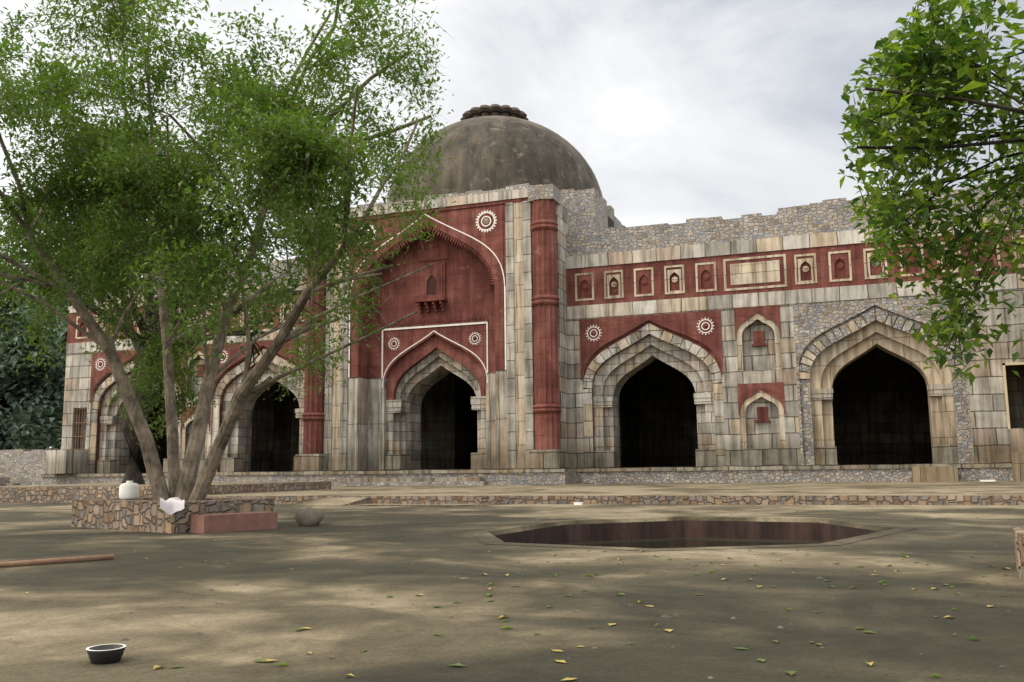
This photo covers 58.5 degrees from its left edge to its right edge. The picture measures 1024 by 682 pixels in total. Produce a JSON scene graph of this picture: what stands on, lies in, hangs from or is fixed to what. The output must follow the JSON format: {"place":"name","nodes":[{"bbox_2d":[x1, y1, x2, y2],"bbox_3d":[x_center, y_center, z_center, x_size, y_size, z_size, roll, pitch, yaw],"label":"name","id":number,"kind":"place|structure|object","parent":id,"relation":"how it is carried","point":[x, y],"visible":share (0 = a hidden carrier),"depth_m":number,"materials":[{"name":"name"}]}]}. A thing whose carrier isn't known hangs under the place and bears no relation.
{"place":"outdoors","nodes":[
{"label":"outdoors","id":0,"kind":"place"},
{"bbox_2d":[71,497,274,532],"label":"stone planter wall","id":1,"kind":"structure","parent":0,"point":[146,514],"depth_m":11.15,"materials":[{"name":"stone"}]},
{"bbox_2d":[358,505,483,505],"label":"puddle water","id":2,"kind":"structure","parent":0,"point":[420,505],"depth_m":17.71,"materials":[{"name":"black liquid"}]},
{"bbox_2d":[387,116,602,201],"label":"dome","id":3,"kind":"structure","parent":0,"point":[488,153],"depth_m":36.78,"materials":[{"name":"grey stone"}]},
{"bbox_2d":[460,104,528,120],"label":"dome finial","id":4,"kind":"object","parent":3,"relation":"on","point":[494,110],"visible":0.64,"depth_m":40.15,"materials":[{"name":"stone"}]},
{"bbox_2d":[0,503,1023,681],"bbox_3d":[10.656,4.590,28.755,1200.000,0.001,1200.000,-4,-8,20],"label":"courtyard ground","id":5,"kind":"structure","parent":0,"point":[56,628],"depth_m":4.79,"materials":[{"name":"beige soil"}]},
{"bbox_2d":[0,448,58,485],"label":"stone wall","id":6,"kind":"structure","parent":5,"relation":"on","point":[22,466],"depth_m":39.73,"materials":[{"name":"grey stone"}]},
{"bbox_2d":[0,260,71,449],"bbox_3d":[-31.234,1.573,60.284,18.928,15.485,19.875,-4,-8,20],"label":"foliage","id":7,"kind":"object","parent":5,"relation":"on","point":[1,447],"depth_m":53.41,"materials":[{"name":"green plant"}]},
{"bbox_2d":[0,554,113,567],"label":"wooden pole","id":8,"kind":"object","parent":5,"relation":"on","point":[54,560],"visible":1,"depth_m":7.08,"materials":[{"name":"brown wood"}]},
{"bbox_2d":[86,644,126,664],"bbox_3d":[-1.503,1.161,3.385,0.138,0.052,0.138,-4,-8,20],"label":"feeding bowl","id":9,"kind":"object","parent":5,"relation":"on","point":[102,654],"visible":1,"depth_m":3.34,"materials":[{"name":"black plastic"}]},
{"bbox_2d":[0,0,457,500],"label":"tree","id":10,"kind":"object","parent":5,"relation":"on","point":[299,153],"visible":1,"depth_m":11.29,"materials":[{"name":"green plant"}]},
{"bbox_2d":[119,481,139,498],"bbox_3d":[-5.053,1.967,12.075,0.250,0.240,0.250,-4,-8,20],"label":"white plastic can","id":11,"kind":"object","parent":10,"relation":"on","point":[129,489],"visible":1,"depth_m":11.98,"materials":[{"name":"white plastic"}]},
{"bbox_2d":[160,497,183,514],"bbox_3d":[-3.927,1.906,10.558,0.260,0.195,0.389,2,-8,-20],"label":"cloth on planter","id":12,"kind":"object","parent":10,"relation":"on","point":[170,506],"visible":1,"depth_m":10.45,"materials":[{"name":"white fabric"}]},
{"bbox_2d":[190,511,277,533],"bbox_3d":[-3.292,2.152,10.874,0.280,0.200,1.000,-7,-10,40],"label":"red fallen sandstone block","id":13,"kind":"object","parent":5,"relation":"on","point":[222,522],"depth_m":10.70,"materials":[{"name":"stone"}]},
{"bbox_2d":[294,507,324,525],"bbox_3d":[-2.573,2.254,11.676,0.399,0.266,0.318,-4,-8,20],"label":"loose rock","id":14,"kind":"object","parent":5,"relation":"on","point":[308,516],"visible":0.89,"depth_m":11.56,"materials":[{"name":"grey stone"}]},
{"bbox_2d":[0,481,1023,505],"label":"terrace kerb","id":15,"kind":"structure","parent":5,"relation":"on","point":[314,493],"depth_m":19.88,"materials":[{"name":"beige stone"}]},
{"bbox_2d":[0,116,334,483],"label":"tree","id":16,"kind":"object","parent":15,"relation":"on","point":[133,473],"visible":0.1,"depth_m":24.56,"materials":[{"name":"green plant"}]},
{"bbox_2d":[20,510,1014,679],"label":"fallen leaves","id":17,"kind":"object","parent":5,"relation":"on","point":[609,624],"depth_m":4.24,"materials":[{"name":"yellow plant"}]},
{"bbox_2d":[41,428,1023,485],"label":"stone plinth","id":18,"kind":"structure","parent":5,"relation":"on","point":[66,466],"depth_m":30.23,"materials":[{"name":"stone"}]},
{"bbox_2d":[61,281,305,473],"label":"building facade","id":19,"kind":"structure","parent":18,"relation":"on","point":[91,386],"depth_m":39.25,"materials":[{"name":"beige stone"}]},
{"bbox_2d":[295,212,324,470],"bbox_3d":[-7.408,-0.012,34.729,1.000,9.800,1.050,-4,-8,20],"label":"column base","id":20,"kind":"object","parent":18,"relation":"on","point":[309,462],"visible":0.32,"depth_m":33.62,"materials":[{"name":"beige stone"}]},
{"bbox_2d":[302,226,326,453],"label":"column","id":21,"kind":"structure","parent":20,"relation":"on","point":[313,415],"depth_m":34.05,"materials":[{"name":"red stone"}]},
{"bbox_2d":[81,372,639,471],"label":"archway interiors","id":22,"kind":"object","parent":18,"relation":"on","point":[449,435],"depth_m":42.86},
{"bbox_2d":[72,362,1023,449],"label":"end door frames","id":23,"kind":"structure","parent":22,"relation":"attached to","point":[1005,389],"depth_m":27.70,"materials":[{"name":"brown wood"}]},
{"bbox_2d":[608,216,613,226],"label":"parapet wall","id":24,"kind":"structure","parent":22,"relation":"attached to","point":[610,222],"depth_m":36.06,"materials":[{"name":"grey stone"}]},
{"bbox_2d":[324,183,569,470],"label":"entrance portal facade","id":25,"kind":"structure","parent":18,"relation":"on","point":[468,295],"depth_m":33.63,"materials":[{"name":"red stone"}]},
{"bbox_2d":[528,184,565,467],"bbox_3d":[1.175,-0.543,31.633,1.000,9.800,1.050,-4,-8,20],"label":"pishtaq shaft base","id":26,"kind":"object","parent":18,"relation":"on","point":[552,458],"visible":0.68,"depth_m":30.70,"materials":[{"name":"beige stone"}]},
{"bbox_2d":[530,199,561,449],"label":"column","id":27,"kind":"structure","parent":26,"relation":"on","point":[547,410],"depth_m":31.28,"materials":[{"name":"red stone"}]},
{"bbox_2d":[129,347,1023,472],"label":"archway interiors","id":28,"kind":"object","parent":18,"relation":"on","point":[880,407],"visible":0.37,"depth_m":40.29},
{"bbox_2d":[566,214,1023,467],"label":"building facade","id":29,"kind":"structure","parent":18,"relation":"on","point":[761,344],"depth_m":30.18,"materials":[{"name":"beige stone"}]},
{"bbox_2d":[469,516,916,550],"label":"sunken pool","id":30,"kind":"structure","parent":5,"relation":"in","point":[662,533],"depth_m":11.99,"materials":[{"name":"brown stone"}]},
{"bbox_2d":[574,480,995,504],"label":"litter scraps","id":31,"kind":"object","parent":5,"relation":"on","point":[578,503],"visible":0.95,"depth_m":26.52,"materials":[{"name":"white paper"}]},
{"bbox_2d":[838,0,1023,385],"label":"overhanging tree","id":32,"kind":"object","parent":5,"relation":"on","point":[917,107],"visible":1,"depth_m":6.30,"materials":[{"name":"green plant"}]},
{"bbox_2d":[971,211,1023,307],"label":"tree","id":33,"kind":"object","parent":5,"relation":"on","point":[1003,272],"visible":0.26,"depth_m":22.03,"materials":[{"name":"green plant"}]},
{"bbox_2d":[1013,526,1023,578],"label":"stone block","id":34,"kind":"structure","parent":5,"relation":"on","point":[1019,540],"depth_m":5.54,"materials":[{"name":"beige stone"}]},
{"bbox_2d":[0,0,1023,447],"label":"sky","id":35,"kind":"structure","parent":0,"point":[678,111],"materials":[{"name":"white"}]},
{"bbox_2d":[74,180,1023,300],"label":"parapet wall","id":36,"kind":"structure","parent":0,"point":[590,211],"depth_m":31.61,"materials":[{"name":"grey stone"}]}
]}

